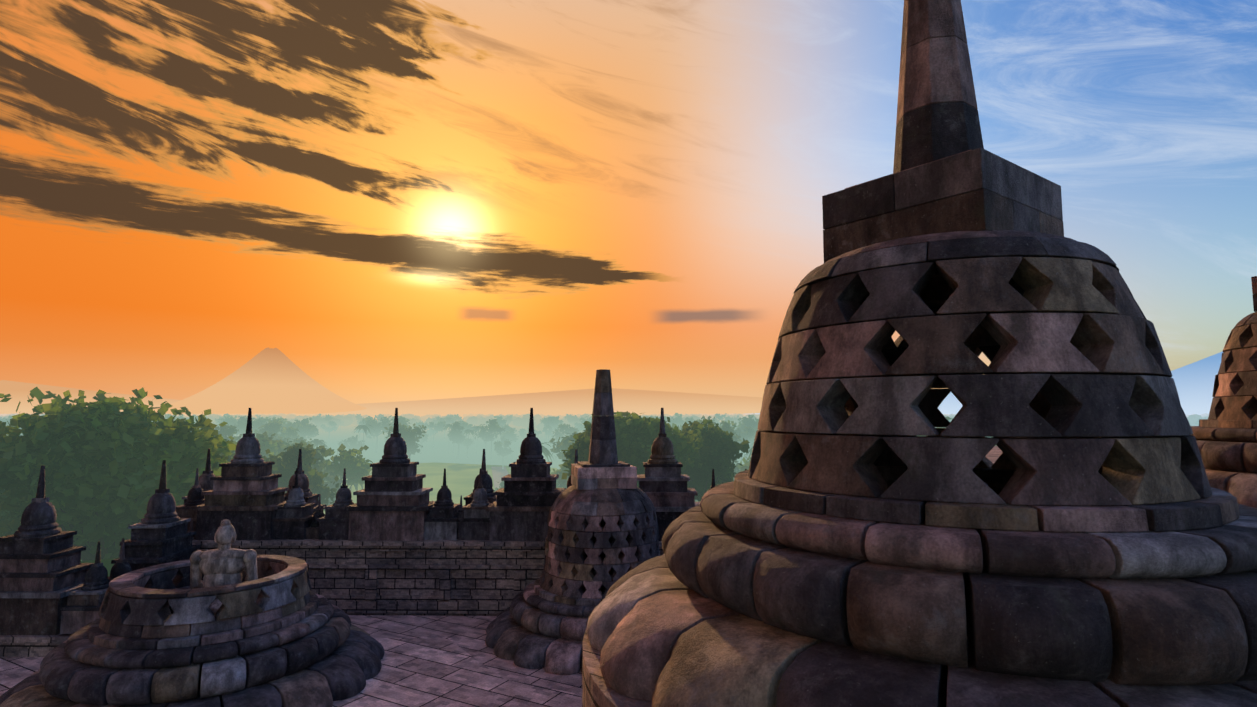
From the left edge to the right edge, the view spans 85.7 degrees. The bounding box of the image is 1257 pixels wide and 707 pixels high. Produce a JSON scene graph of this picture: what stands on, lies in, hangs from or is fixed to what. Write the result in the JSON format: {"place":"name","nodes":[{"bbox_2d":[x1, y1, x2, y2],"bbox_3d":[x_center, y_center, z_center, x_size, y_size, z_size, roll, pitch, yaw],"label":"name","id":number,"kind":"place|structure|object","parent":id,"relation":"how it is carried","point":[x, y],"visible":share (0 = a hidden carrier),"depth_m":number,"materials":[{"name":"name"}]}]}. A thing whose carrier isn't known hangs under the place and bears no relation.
{"place":"outdoors","nodes":[
{"label":"outdoors","id":0,"kind":"place"},
{"bbox_2d":[0,634,70,656],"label":"balustrade wall","id":1,"kind":"structure","parent":0,"point":[27,645],"depth_m":14.65,"materials":[{"name":"grey stone"}]},
{"bbox_2d":[0,380,179,413],"bbox_3d":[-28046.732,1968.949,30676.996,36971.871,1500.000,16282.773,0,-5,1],"label":"mountain ridge","id":2,"kind":"structure","parent":0,"point":[18,391],"depth_m":29020.98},
{"bbox_2d":[81,558,116,576],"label":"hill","id":3,"kind":"structure","parent":0,"point":[107,564],"depth_m":33.68,"materials":[{"name":"green plant"}]},
{"bbox_2d":[0,387,339,560],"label":"tree","id":4,"kind":"object","parent":3,"relation":"on","point":[102,458],"visible":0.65,"depth_m":43.22,"materials":[{"name":"green plant"}]},
{"bbox_2d":[561,411,749,501],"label":"tree","id":5,"kind":"object","parent":3,"relation":"on","point":[700,452],"visible":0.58,"depth_m":70.35,"materials":[{"name":"green plant"}]},
{"bbox_2d":[153,347,366,413],"bbox_3d":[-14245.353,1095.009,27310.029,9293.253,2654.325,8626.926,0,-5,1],"label":"mountain","id":6,"kind":"structure","parent":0,"point":[268,380],"depth_m":25756.93,"materials":[{"name":"stone"}]},
{"bbox_2d":[182,449,577,512],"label":"small stupas","id":7,"kind":"object","parent":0,"point":[205,482],"visible":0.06,"depth_m":22.52,"materials":[{"name":"grey stone"}]},
{"bbox_2d":[30,414,756,469],"bbox_3d":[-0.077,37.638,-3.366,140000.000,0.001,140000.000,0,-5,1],"label":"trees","id":8,"kind":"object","parent":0,"point":[438,453],"depth_m":719.01,"materials":[{"name":"green plant"}]},
{"bbox_2d":[0,413,1208,430],"bbox_3d":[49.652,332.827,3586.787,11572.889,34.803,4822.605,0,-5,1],"label":"forest tree","id":9,"kind":"object","parent":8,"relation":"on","point":[522,420],"visible":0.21,"depth_m":1852.46,"materials":[{"name":"green plant"}]},
{"bbox_2d":[192,539,664,615],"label":"balustrade wall","id":10,"kind":"structure","parent":0,"point":[457,577],"depth_m":18.36,"materials":[{"name":"stone"}]},
{"bbox_2d":[324,462,562,513],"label":"lawn ground","id":11,"kind":"structure","parent":0,"point":[460,479],"depth_m":396.28,"materials":[{"name":"green plant"}]},
{"bbox_2d":[175,408,746,540],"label":"balustrade wall pinnacles","id":12,"kind":"object","parent":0,"point":[245,496],"visible":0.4,"depth_m":18.58,"materials":[{"name":"grey stone"}]},
{"bbox_2d":[348,615,581,693],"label":"terrace floor","id":13,"kind":"structure","parent":0,"point":[468,634],"depth_m":16.52,"materials":[{"name":"grey stone"}]},
{"bbox_2d":[0,460,200,634],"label":"temple balustrade wall","id":14,"kind":"structure","parent":13,"relation":"on","point":[51,583],"depth_m":15.13,"materials":[{"name":"grey stone"}]},
{"bbox_2d":[0,638,581,706],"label":"stone floor","id":15,"kind":"structure","parent":13,"relation":"on","point":[430,672],"depth_m":13.28,"materials":[{"name":"grey stone"}]},
{"bbox_2d":[0,555,384,706],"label":"open stupa","id":16,"kind":"object","parent":15,"relation":"on","point":[154,636],"visible":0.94,"depth_m":11.90,"materials":[{"name":"stone"}]},
{"bbox_2d":[485,369,659,674],"bbox_3d":[-0.638,3.643,16.984,5.655,6.478,5.634,1,-5,-11],"label":"stupa","id":17,"kind":"object","parent":13,"relation":"on","point":[542,621],"visible":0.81,"depth_m":15.75,"materials":[{"name":"stone"}]},
{"bbox_2d":[582,446,1001,706],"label":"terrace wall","id":18,"kind":"structure","parent":13,"relation":"on","point":[598,690],"depth_m":4.97,"materials":[{"name":"stone"}]},
{"bbox_2d":[587,0,1256,706],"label":"stupa","id":19,"kind":"object","parent":18,"relation":"on","point":[863,526],"visible":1,"depth_m":4.48,"materials":[{"name":"stone"}]},
{"bbox_2d":[0,413,996,504],"bbox_3d":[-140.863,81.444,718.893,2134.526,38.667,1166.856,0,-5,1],"label":"distant forest","id":20,"kind":"object","parent":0,"point":[275,436],"visible":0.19,"depth_m":500.09,"materials":[{"name":"green plant"}]},
{"bbox_2d":[491,467,507,487],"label":"path","id":21,"kind":"structure","parent":0,"point":[498,473],"depth_m":415.10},
{"bbox_2d":[318,388,762,413],"bbox_3d":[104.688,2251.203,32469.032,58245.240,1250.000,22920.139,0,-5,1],"label":"mountain ridge","id":22,"kind":"structure","parent":0,"point":[580,401],"depth_m":28500.52,"materials":[{"name":"stone"}]},
{"bbox_2d":[0,0,1256,403],"label":"sky","id":23,"kind":"structure","parent":0,"point":[399,200],"materials":[{"name":"orange"}]},
{"bbox_2d":[754,392,961,413],"bbox_3d":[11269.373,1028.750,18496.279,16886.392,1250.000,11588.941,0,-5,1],"label":"distant hills","id":24,"kind":"structure","parent":0,"point":[950,404],"depth_m":16067.40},
{"bbox_2d":[1171,351,1223,414],"bbox_3d":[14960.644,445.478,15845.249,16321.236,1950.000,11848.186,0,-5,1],"label":"blue mountain hills","id":25,"kind":"structure","parent":0,"point":[1194,382],"depth_m":14809.09,"materials":[{"name":"blue"}]},
{"bbox_2d":[1191,276,1256,508],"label":"stupa","id":26,"kind":"object","parent":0,"point":[1225,433],"visible":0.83,"depth_m":11.58,"materials":[{"name":"stone"}]},
{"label":"stupa open floor","id":27,"kind":"structure","parent":0,"visible":0},
{"bbox_2d":[190,519,257,615],"bbox_3d":[-8.130,4.292,13.677,1.286,1.890,0.951,1,-5,-7],"label":"buddha statue","id":28,"kind":"object","parent":27,"relation":"on","point":[224,563],"visible":0.58,"depth_m":13.45,"materials":[{"name":"stone"}]}
]}

